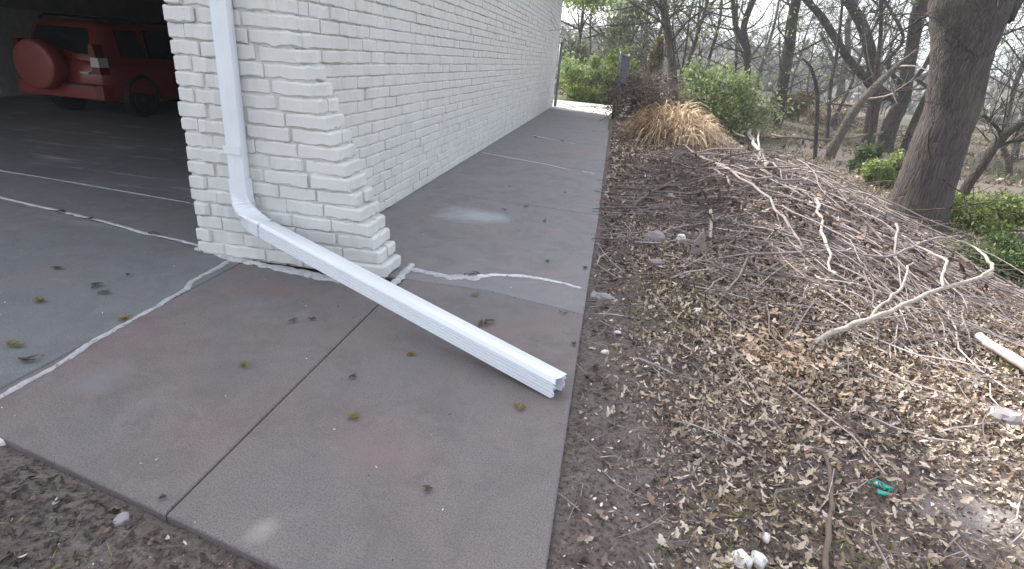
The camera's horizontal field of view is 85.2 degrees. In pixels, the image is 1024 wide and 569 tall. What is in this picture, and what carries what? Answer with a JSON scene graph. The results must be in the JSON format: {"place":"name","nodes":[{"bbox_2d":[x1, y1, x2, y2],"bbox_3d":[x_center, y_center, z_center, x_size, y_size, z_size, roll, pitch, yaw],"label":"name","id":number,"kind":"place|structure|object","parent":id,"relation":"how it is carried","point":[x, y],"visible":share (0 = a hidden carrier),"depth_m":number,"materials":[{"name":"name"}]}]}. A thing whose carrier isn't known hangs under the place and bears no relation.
{"place":"outdoors","nodes":[
{"label":"outdoors","id":0,"kind":"place"},
{"bbox_2d":[0,95,195,204],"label":"garage floor","id":1,"kind":"structure","parent":0,"point":[111,145],"depth_m":6.97,"materials":[{"name":"concrete"}]},
{"bbox_2d":[13,12,179,116],"bbox_3d":[-6.719,-4.025,10.258,1.628,1.515,4.162,8,22,8],"label":"parked car","id":2,"kind":"object","parent":1,"relation":"on","point":[73,64],"visible":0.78,"depth_m":8.71,"materials":[{"name":"red paint"}]},
{"bbox_2d":[0,171,199,246],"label":"driveway","id":3,"kind":"structure","parent":0,"point":[172,219],"depth_m":4.75,"materials":[{"name":"concrete"}]},
{"bbox_2d":[0,199,239,389],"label":"driveway","id":4,"kind":"structure","parent":0,"point":[77,248],"depth_m":3.39,"materials":[{"name":"concrete"}]},
{"bbox_2d":[0,196,198,245],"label":"sealant strip","id":5,"kind":"object","parent":4,"relation":"on","point":[118,225],"visible":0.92,"depth_m":4.32,"materials":[{"name":"grey rubber"}]},
{"bbox_2d":[0,39,1023,568],"bbox_3d":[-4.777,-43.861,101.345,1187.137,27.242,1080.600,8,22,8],"label":"ground","id":6,"kind":"structure","parent":0,"point":[586,459],"depth_m":2.16,"materials":[{"name":"soil"}]},
{"bbox_2d":[0,464,243,568],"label":"dark litter","id":7,"kind":"object","parent":6,"relation":"on","point":[81,518],"visible":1,"depth_m":1.71,"materials":[{"name":"brown plant"}]},
{"bbox_2d":[0,264,378,521],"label":"walkway","id":8,"kind":"structure","parent":6,"relation":"on","point":[102,414],"depth_m":2.42,"materials":[{"name":"concrete"}]},
{"bbox_2d":[0,260,231,398],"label":"sealant strip","id":9,"kind":"object","parent":8,"relation":"on","point":[83,347],"visible":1,"depth_m":2.75,"materials":[{"name":"grey rubber"}]},
{"bbox_2d":[194,246,341,283],"bbox_3d":[-1.510,-0.112,3.724,1.541,0.020,0.129,11,23,15],"label":"sealant strip","id":10,"kind":"object","parent":8,"relation":"on","point":[301,272],"visible":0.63,"depth_m":3.70,"materials":[{"name":"grey rubber"}]},
{"bbox_2d":[0,0,562,278],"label":"brick house","id":11,"kind":"structure","parent":6,"relation":"on","point":[360,116],"depth_m":4.00,"materials":[{"name":"brick"}]},
{"bbox_2d":[209,0,566,397],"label":"downspout","id":12,"kind":"object","parent":11,"relation":"attached to","point":[538,375],"visible":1,"depth_m":3.15,"materials":[{"name":"white metal"}]},
{"bbox_2d":[167,279,582,568],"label":"walkway","id":13,"kind":"structure","parent":6,"relation":"on","point":[498,504],"depth_m":2.09,"materials":[{"name":"concrete"}]},
{"bbox_2d":[380,190,598,315],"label":"walkway","id":14,"kind":"structure","parent":6,"relation":"on","point":[452,233],"depth_m":4.54,"materials":[{"name":"grey concrete"}]},
{"bbox_2d":[411,267,483,280],"bbox_3d":[-0.470,-0.073,3.851,0.554,0.009,0.162,8,22,8],"label":"sealant strip","id":15,"kind":"object","parent":14,"relation":"on","point":[460,276],"visible":1,"depth_m":3.83,"materials":[{"name":"grey rubber"}]},
{"bbox_2d":[478,273,581,288],"bbox_3d":[0.121,-0.041,3.885,0.733,0.013,0.126,7,22,5],"label":"sealant strip","id":16,"kind":"object","parent":14,"relation":"on","point":[511,275],"visible":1,"depth_m":3.90,"materials":[{"name":"grey rubber"}]},
{"bbox_2d":[418,156,603,214],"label":"walkway","id":17,"kind":"structure","parent":6,"relation":"on","point":[539,185],"depth_m":6.76,"materials":[{"name":"grey concrete"}]},
{"bbox_2d":[473,135,606,173],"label":"walkway","id":18,"kind":"structure","parent":6,"relation":"on","point":[583,156],"depth_m":9.21,"materials":[{"name":"grey concrete"}]},
{"bbox_2d":[507,124,607,145],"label":"walkway","id":19,"kind":"structure","parent":6,"relation":"on","point":[568,135],"depth_m":11.62,"materials":[{"name":"grey concrete"}]},
{"bbox_2d":[525,114,608,132],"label":"walkway","id":20,"kind":"structure","parent":6,"relation":"on","point":[572,123],"depth_m":13.87,"materials":[{"name":"grey concrete"}]},
{"bbox_2d":[555,19,592,83],"bbox_3d":[2.872,-12.496,30.464,3.034,3.736,3.068,8,22,8],"label":"evergreen tree","id":21,"kind":"object","parent":6,"relation":"on","point":[581,50],"visible":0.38,"depth_m":30.27,"materials":[{"name":"green plant"}]},
{"bbox_2d":[541,109,609,120],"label":"walkway","id":22,"kind":"structure","parent":6,"relation":"on","point":[556,112],"depth_m":16.12,"materials":[{"name":"grey concrete"}]},
{"bbox_2d":[554,75,613,102],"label":"spring shrub","id":23,"kind":"object","parent":6,"relation":"on","point":[585,97],"visible":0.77,"depth_m":21.45,"materials":[{"name":"green plant"}]},
{"bbox_2d":[555,49,613,101],"bbox_3d":[2.884,-8.625,22.730,3.206,2.415,2.925,8,22,8],"label":"green shrub","id":24,"kind":"object","parent":6,"relation":"on","point":[573,72],"visible":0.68,"depth_m":22.00,"materials":[{"name":"green plant"}]},
{"bbox_2d":[586,32,645,104],"bbox_3d":[4.338,-8.389,21.936,2.398,2.692,2.375,-8,26,-29],"label":"spring shrub","id":25,"kind":"object","parent":6,"relation":"on","point":[612,60],"visible":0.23,"depth_m":21.41,"materials":[{"name":"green plant"}]},
{"bbox_2d":[561,0,676,63],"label":"woodland tree","id":26,"kind":"object","parent":6,"relation":"on","point":[580,26],"visible":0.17,"depth_m":31.10,"materials":[{"name":"brown plant"}]},
{"bbox_2d":[611,52,630,118],"bbox_3d":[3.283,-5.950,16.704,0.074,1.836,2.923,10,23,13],"label":"post","id":27,"kind":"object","parent":6,"relation":"on","point":[624,60],"depth_m":16.14,"materials":[{"name":"metal"}]},
{"bbox_2d":[596,0,658,85],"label":"evergreen tree","id":28,"kind":"object","parent":6,"relation":"on","point":[623,31],"visible":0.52,"depth_m":28.57,"materials":[{"name":"green plant"}]},
{"bbox_2d":[551,38,729,121],"bbox_3d":[3.958,-5.193,14.998,4.780,2.581,3.938,-2,23,-16],"label":"brush heap","id":29,"kind":"object","parent":6,"relation":"on","point":[642,100],"visible":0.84,"depth_m":14.73,"materials":[{"name":"brown plant"}]},
{"bbox_2d":[638,29,666,104],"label":"ivy column","id":30,"kind":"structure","parent":6,"relation":"on","point":[656,55],"depth_m":20.43,"materials":[{"name":"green plant"}]},
{"bbox_2d":[574,0,731,69],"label":"woodland tree","id":31,"kind":"object","parent":6,"relation":"on","point":[620,34],"visible":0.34,"depth_m":27.88,"materials":[{"name":"brown plant"}]},
{"bbox_2d":[549,0,757,108],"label":"bare tree","id":32,"kind":"object","parent":6,"relation":"on","point":[665,22],"visible":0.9,"depth_m":17.80,"materials":[{"name":"brown plant"}]},
{"bbox_2d":[562,0,631,17],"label":"leafy bough","id":33,"kind":"object","parent":32,"relation":"attached to","point":[587,3],"visible":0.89,"depth_m":21.86,"materials":[{"name":"green plant"}]},
{"bbox_2d":[610,99,737,151],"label":"ornamental grass","id":34,"kind":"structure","parent":6,"relation":"on","point":[704,132],"depth_m":11.12,"materials":[{"name":"beige plant"}]},
{"bbox_2d":[614,0,762,94],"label":"woodland tree","id":35,"kind":"object","parent":6,"relation":"on","point":[673,19],"visible":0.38,"depth_m":24.51,"materials":[{"name":"brown plant"}]},
{"bbox_2d":[688,230,707,256],"bbox_3d":[1.506,-0.296,4.449,0.192,0.282,0.067,5,22,0],"label":"slate shard","id":36,"kind":"object","parent":6,"relation":"on","point":[695,250],"visible":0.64,"depth_m":4.44,"materials":[{"name":"grey stone"}]},
{"bbox_2d":[637,0,760,90],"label":"woodland tree","id":37,"kind":"object","parent":6,"relation":"on","point":[684,52],"visible":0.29,"depth_m":27.16,"materials":[{"name":"brown plant"}]},
{"bbox_2d":[632,149,773,207],"bbox_3d":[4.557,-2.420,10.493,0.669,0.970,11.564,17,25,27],"label":"curved branch","id":38,"kind":"object","parent":6,"relation":"on","point":[670,182],"visible":0.79,"depth_m":6.93,"materials":[{"name":"brown wood"}]},
{"bbox_2d":[622,0,804,109],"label":"woodland tree","id":39,"kind":"object","parent":6,"relation":"on","point":[694,42],"visible":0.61,"depth_m":23.62,"materials":[{"name":"brown plant"}]},
{"bbox_2d":[676,67,757,137],"bbox_3d":[6.719,-6.092,18.729,2.886,2.288,2.406,8,22,8],"label":"green bush","id":40,"kind":"object","parent":6,"relation":"on","point":[729,107],"visible":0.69,"depth_m":18.46,"materials":[{"name":"green plant"}]},
{"bbox_2d":[614,0,844,121],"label":"bare tree","id":41,"kind":"object","parent":6,"relation":"on","point":[741,35],"visible":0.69,"depth_m":24.59,"materials":[{"name":"brown plant"}]},
{"bbox_2d":[663,36,804,140],"bbox_3d":[7.527,-6.808,19.270,4.761,3.432,3.644,8,22,8],"label":"green bush","id":42,"kind":"object","parent":6,"relation":"on","point":[712,74],"visible":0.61,"depth_m":18.79,"materials":[{"name":"green plant"}]},
{"bbox_2d":[728,548,752,568],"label":"stone","id":43,"kind":"object","parent":6,"relation":"on","point":[746,556],"visible":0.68,"depth_m":1.81,"materials":[{"name":"white stone"}]},
{"bbox_2d":[732,123,773,169],"bbox_3d":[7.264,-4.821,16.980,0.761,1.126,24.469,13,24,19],"label":"thick branch","id":44,"kind":"object","parent":6,"relation":"on","point":[758,148],"visible":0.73,"depth_m":13.96,"materials":[{"name":"beige wood"}]},
{"bbox_2d":[751,550,767,568],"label":"stone","id":45,"kind":"object","parent":6,"relation":"on","point":[759,561],"visible":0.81,"depth_m":1.83,"materials":[{"name":"white stone"}]},
{"bbox_2d":[690,0,834,71],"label":"woodland tree","id":46,"kind":"object","parent":6,"relation":"on","point":[711,47],"visible":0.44,"depth_m":26.71,"materials":[{"name":"brown plant"}]},
{"bbox_2d":[672,0,859,83],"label":"woodland tree","id":47,"kind":"object","parent":6,"relation":"on","point":[736,61],"visible":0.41,"depth_m":29.73,"materials":[{"name":"brown plant"}]},
{"bbox_2d":[723,0,820,94],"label":"woodland tree","id":48,"kind":"object","parent":6,"relation":"on","point":[766,37],"visible":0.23,"depth_m":67.65,"materials":[{"name":"brown plant"}]},
{"bbox_2d":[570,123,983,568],"bbox_3d":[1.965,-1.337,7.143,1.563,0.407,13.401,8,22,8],"label":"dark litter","id":49,"kind":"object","parent":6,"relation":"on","point":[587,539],"visible":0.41,"depth_m":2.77,"materials":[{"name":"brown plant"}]},
{"bbox_2d":[696,301,872,436],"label":"tan leaves","id":50,"kind":"object","parent":6,"relation":"on","point":[750,337],"visible":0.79,"depth_m":3.11,"materials":[{"name":"beige plant"}]},
{"bbox_2d":[563,184,1012,568],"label":"pale chips","id":51,"kind":"object","parent":6,"relation":"on","point":[677,495],"visible":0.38,"depth_m":2.25,"materials":[{"name":"beige wood"}]},
{"bbox_2d":[554,87,1023,186],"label":"leaf litter","id":52,"kind":"object","parent":6,"relation":"on","point":[802,142],"visible":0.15,"depth_m":19.66,"materials":[{"name":"brown plant"}]},
{"bbox_2d":[728,0,850,96],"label":"woodland tree","id":53,"kind":"object","parent":6,"relation":"on","point":[766,49],"visible":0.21,"depth_m":46.55,"materials":[{"name":"brown plant"}]},
{"bbox_2d":[557,141,1023,568],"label":"twig tangle","id":54,"kind":"object","parent":6,"relation":"on","point":[834,238],"visible":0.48,"depth_m":4.12,"materials":[{"name":"wood"}]},
{"bbox_2d":[714,159,734,188],"bbox_3d":[2.437,-1.270,6.424,0.190,0.160,1.555,11,23,15],"label":"stick","id":55,"kind":"object","parent":54,"relation":"on","point":[726,176],"visible":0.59,"depth_m":6.17,"materials":[{"name":"wood"}]},
{"bbox_2d":[676,144,805,251],"bbox_3d":[2.564,-1.492,7.094,0.100,0.316,6.498,7,22,6],"label":"long branch","id":56,"kind":"object","parent":54,"relation":"on","point":[797,238],"visible":0.86,"depth_m":4.91,"materials":[{"name":"wood"}]},
{"bbox_2d":[717,165,808,181],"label":"long branch","id":57,"kind":"object","parent":54,"relation":"on","point":[769,177],"visible":0.92,"depth_m":5.61,"materials":[{"name":"wood"}]},
{"bbox_2d":[688,235,962,263],"bbox_3d":[2.517,-0.221,4.192,2.272,0.369,0.423,1,22,-8],"label":"long branch","id":58,"kind":"object","parent":54,"relation":"on","point":[905,249],"visible":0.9,"depth_m":4.16,"materials":[{"name":"wood"}]},
{"bbox_2d":[780,205,884,281],"bbox_3d":[2.303,-0.373,4.237,0.350,0.229,1.329,0,23,-11],"label":"stick","id":59,"kind":"object","parent":54,"relation":"on","point":[793,212],"visible":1,"depth_m":4.30,"materials":[{"name":"wood"}]},
{"bbox_2d":[733,223,955,351],"bbox_3d":[2.335,-0.117,4.003,0.225,0.364,1.800,-7,25,-26],"label":"stick","id":60,"kind":"object","parent":54,"relation":"on","point":[858,264],"visible":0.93,"depth_m":4.01,"materials":[{"name":"wood"}]},
{"bbox_2d":[775,158,924,230],"bbox_3d":[3.010,-0.920,5.471,0.666,0.312,1.769,-5,24,-22],"label":"stick","id":61,"kind":"object","parent":54,"relation":"on","point":[816,172],"visible":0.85,"depth_m":5.48,"materials":[{"name":"wood"}]},
{"bbox_2d":[785,194,955,307],"bbox_3d":[2.649,-0.368,4.399,0.169,0.255,2.181,2,22,-6],"label":"stick","id":62,"kind":"object","parent":54,"relation":"on","point":[893,257],"visible":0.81,"depth_m":4.02,"materials":[{"name":"wood"}]},
{"bbox_2d":[788,160,957,331],"bbox_3d":[3.197,-0.757,5.665,0.287,0.342,4.965,9,23,10],"label":"long branch","id":63,"kind":"object","parent":54,"relation":"on","point":[890,250],"visible":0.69,"depth_m":4.36,"materials":[{"name":"wood"}]},
{"bbox_2d":[807,162,973,249],"bbox_3d":[3.961,-0.811,5.918,1.672,0.707,0.241,14,24,22],"label":"stick","id":64,"kind":"object","parent":54,"relation":"on","point":[833,174],"visible":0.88,"depth_m":5.88,"materials":[{"name":"wood"}]},
{"bbox_2d":[832,223,1023,302],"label":"stick","id":65,"kind":"object","parent":54,"relation":"on","point":[877,240],"visible":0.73,"depth_m":4.31,"materials":[{"name":"wood"}]},
{"bbox_2d":[893,223,973,290],"bbox_3d":[3.070,-0.239,4.113,0.448,0.270,1.354,14,24,22],"label":"stick","id":66,"kind":"object","parent":54,"relation":"on","point":[896,239],"visible":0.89,"depth_m":4.18,"materials":[{"name":"beige wood"}]},
{"bbox_2d":[866,198,1023,273],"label":"stick","id":67,"kind":"object","parent":54,"relation":"on","point":[926,227],"visible":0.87,"depth_m":5.42,"materials":[{"name":"wood"}]},
{"bbox_2d":[558,18,1023,128],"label":"woods","id":68,"kind":"object","parent":6,"relation":"on","point":[852,95],"visible":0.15,"depth_m":76.32,"materials":[{"name":"plant"}]},
{"bbox_2d":[766,85,821,121],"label":"dry bush","id":69,"kind":"object","parent":6,"relation":"on","point":[796,101],"visible":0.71,"depth_m":30.48,"materials":[{"name":"brown plant"}]},
{"bbox_2d":[773,451,834,568],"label":"ground stick","id":70,"kind":"object","parent":6,"relation":"on","point":[827,542],"visible":0.99,"depth_m":2.04,"materials":[{"name":"wood"}]},
{"bbox_2d":[597,199,1023,568],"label":"leaf litter","id":71,"kind":"object","parent":6,"relation":"on","point":[933,558],"visible":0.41,"depth_m":2.79,"materials":[{"name":"brown plant"}]},
{"bbox_2d":[762,0,861,97],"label":"woodland tree","id":72,"kind":"object","parent":6,"relation":"on","point":[813,45],"visible":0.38,"depth_m":41.64,"materials":[{"name":"brown plant"}]},
{"bbox_2d":[749,13,875,158],"bbox_3d":[8.166,-5.277,15.177,2.297,3.989,3.547,-12,27,-35],"label":"bare sapling","id":73,"kind":"object","parent":6,"relation":"on","point":[817,111],"visible":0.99,"depth_m":15.23,"materials":[{"name":"brown plant"}]},
{"bbox_2d":[602,113,1023,287],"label":"leaf litter","id":74,"kind":"object","parent":6,"relation":"on","point":[667,144],"visible":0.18,"depth_m":10.50,"materials":[{"name":"brown plant"}]},
{"bbox_2d":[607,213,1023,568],"bbox_3d":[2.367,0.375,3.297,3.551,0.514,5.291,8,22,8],"label":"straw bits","id":75,"kind":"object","parent":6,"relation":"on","point":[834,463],"visible":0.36,"depth_m":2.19,"materials":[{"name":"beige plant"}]},
{"bbox_2d":[704,0,927,143],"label":"bare tree","id":76,"kind":"object","parent":6,"relation":"on","point":[815,9],"visible":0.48,"depth_m":21.21,"materials":[{"name":"brown plant"}]},
{"bbox_2d":[730,0,905,128],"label":"bare tree","id":77,"kind":"object","parent":6,"relation":"on","point":[783,83],"visible":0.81,"depth_m":21.84,"materials":[{"name":"brown plant"}]},
{"bbox_2d":[738,0,905,105],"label":"woodland tree","id":78,"kind":"object","parent":6,"relation":"on","point":[800,53],"visible":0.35,"depth_m":40.41,"materials":[{"name":"brown plant"}]},
{"bbox_2d":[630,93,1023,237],"bbox_3d":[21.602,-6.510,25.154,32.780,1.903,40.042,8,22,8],"label":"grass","id":79,"kind":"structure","parent":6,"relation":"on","point":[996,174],"depth_m":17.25,"materials":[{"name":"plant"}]},
{"bbox_2d":[635,137,1023,296],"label":"brush pile","id":80,"kind":"object","parent":6,"relation":"on","point":[829,217],"visible":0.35,"depth_m":5.08,"materials":[{"name":"brown plant"}]},
{"bbox_2d":[770,129,906,140],"bbox_3d":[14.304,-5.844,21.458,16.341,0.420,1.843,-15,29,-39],"label":"bowed branch","id":81,"kind":"object","parent":6,"relation":"on","point":[820,139],"visible":0.69,"depth_m":16.71,"materials":[{"name":"wood"}]},
{"bbox_2d":[797,90,880,125],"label":"dry bush","id":82,"kind":"object","parent":6,"relation":"on","point":[822,114],"visible":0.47,"depth_m":31.58,"materials":[{"name":"brown plant"}]},
{"bbox_2d":[755,0,924,126],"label":"woodland tree","id":83,"kind":"object","parent":6,"relation":"on","point":[844,97],"visible":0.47,"depth_m":29.45,"materials":[{"name":"brown plant"}]},
{"bbox_2d":[778,0,904,106],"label":"woodland tree","id":84,"kind":"object","parent":6,"relation":"on","point":[840,78],"visible":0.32,"depth_m":45.33,"materials":[{"name":"brown plant"}]},
{"bbox_2d":[801,0,892,114],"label":"bare tree","id":85,"kind":"object","parent":6,"relation":"on","point":[825,88],"visible":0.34,"depth_m":47.39,"materials":[{"name":"brown plant"}]},
{"bbox_2d":[766,0,929,144],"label":"woodland tree","id":86,"kind":"object","parent":6,"relation":"on","point":[828,109],"visible":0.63,"depth_m":19.16,"materials":[{"name":"brown plant"}]},
{"bbox_2d":[845,136,887,174],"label":"green bush","id":87,"kind":"object","parent":6,"relation":"on","point":[861,153],"visible":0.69,"depth_m":13.09,"materials":[{"name":"green plant"}]},
{"bbox_2d":[824,49,928,159],"bbox_3d":[10.290,-4.801,15.397,2.191,3.412,3.509,-1,23,-13],"label":"leaning tree","id":88,"kind":"object","parent":6,"relation":"on","point":[847,121],"visible":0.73,"depth_m":15.45,"materials":[{"name":"brown plant"}]},
{"bbox_2d":[853,145,905,188],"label":"green bush","id":89,"kind":"object","parent":6,"relation":"on","point":[878,170],"visible":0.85,"depth_m":11.83,"materials":[{"name":"green plant"}]},
{"bbox_2d":[749,0,1023,148],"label":"woodland tree","id":90,"kind":"object","parent":6,"relation":"on","point":[881,39],"visible":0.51,"depth_m":17.52,"materials":[{"name":"brown plant"}]},
{"bbox_2d":[807,235,994,344],"bbox_3d":[2.574,-0.007,3.716,2.025,0.457,0.492,-9,26,-30],"label":"forked branch","id":91,"kind":"object","parent":6,"relation":"on","point":[872,317],"visible":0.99,"depth_m":3.47,"materials":[{"name":"beige wood"}]},
{"bbox_2d":[802,0,1010,151],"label":"bare tree","id":92,"kind":"object","parent":6,"relation":"on","point":[892,121],"visible":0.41,"depth_m":19.14,"materials":[{"name":"brown plant"}]},
{"bbox_2d":[809,0,1023,151],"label":"woodland tree","id":93,"kind":"object","parent":6,"relation":"on","point":[911,128],"visible":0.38,"depth_m":20.02,"materials":[{"name":"brown plant"}]},
{"bbox_2d":[817,0,1023,239],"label":"oak tree","id":94,"kind":"object","parent":6,"relation":"on","point":[965,36],"visible":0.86,"depth_m":7.94,"materials":[{"name":"brown plant"}]},
{"bbox_2d":[884,14,1023,194],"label":"bare sapling","id":95,"kind":"object","parent":6,"relation":"on","point":[1002,136],"visible":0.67,"depth_m":10.26,"materials":[{"name":"brown plant"}]},
{"bbox_2d":[891,0,1023,161],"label":"woodland tree","id":96,"kind":"object","parent":6,"relation":"on","point":[1019,91],"visible":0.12,"depth_m":18.70,"materials":[{"name":"brown plant"}]},
{"bbox_2d":[923,2,1023,129],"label":"woodland tree","id":97,"kind":"object","parent":6,"relation":"on","point":[1011,95],"visible":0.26,"depth_m":29.32,"materials":[{"name":"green plant"}]},
{"bbox_2d":[948,181,1023,239],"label":"green bush","id":98,"kind":"object","parent":6,"relation":"on","point":[1008,217],"visible":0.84,"depth_m":8.53,"materials":[{"name":"green plant"}]},
{"bbox_2d":[948,225,1023,286],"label":"green bush","id":99,"kind":"object","parent":6,"relation":"on","point":[1009,253],"visible":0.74,"depth_m":5.37,"materials":[{"name":"green plant"}]},
{"bbox_2d":[966,76,1023,175],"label":"bare sapling","id":100,"kind":"object","parent":6,"relation":"on","point":[1009,161],"visible":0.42,"depth_m":16.64,"materials":[{"name":"brown plant"}]},
{"bbox_2d":[974,332,1023,373],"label":"bare pole","id":101,"kind":"object","parent":6,"relation":"on","point":[1013,358],"visible":0.99,"depth_m":3.25,"materials":[{"name":"white wood"}]},
{"bbox_2d":[983,406,1021,427],"bbox_3d":[2.277,0.622,2.605,0.137,0.086,0.124,8,22,8],"label":"stone","id":102,"kind":"object","parent":6,"relation":"on","point":[1008,416],"visible":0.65,"depth_m":2.57,"materials":[{"name":"white stone"}]},
{"bbox_2d":[981,42,1023,126],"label":"woodland tree","id":103,"kind":"object","parent":6,"relation":"on","point":[996,93],"visible":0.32,"depth_m":50.75,"materials":[{"name":"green plant"}]},
{"bbox_2d":[549,100,611,115],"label":"patio","id":104,"kind":"structure","parent":0,"point":[561,106],"depth_m":18.47,"materials":[{"name":"concrete"}]},
{"bbox_2d":[554,41,562,106],"bbox_3d":[1.481,-6.712,17.919,0.108,2.052,0.113,8,22,8],"label":"gate post","id":105,"kind":"object","parent":104,"relation":"on","point":[558,73],"visible":0.87,"depth_m":17.86,"materials":[{"name":"metal"}]},
{"bbox_2d":[561,0,1023,85],"label":"sky","id":106,"kind":"structure","parent":0,"point":[564,11],"materials":[{"name":"white"}]},
{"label":"stick","id":107,"kind":"object","parent":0,"visible":0},
{"bbox_2d":[813,196,837,275],"bbox_3d":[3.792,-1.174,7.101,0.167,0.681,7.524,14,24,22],"label":"long branch","id":108,"kind":"object","parent":107,"relation":"on","point":[823,236],"visible":0.7,"depth_m":4.20,"materials":[{"name":"beige wood"}]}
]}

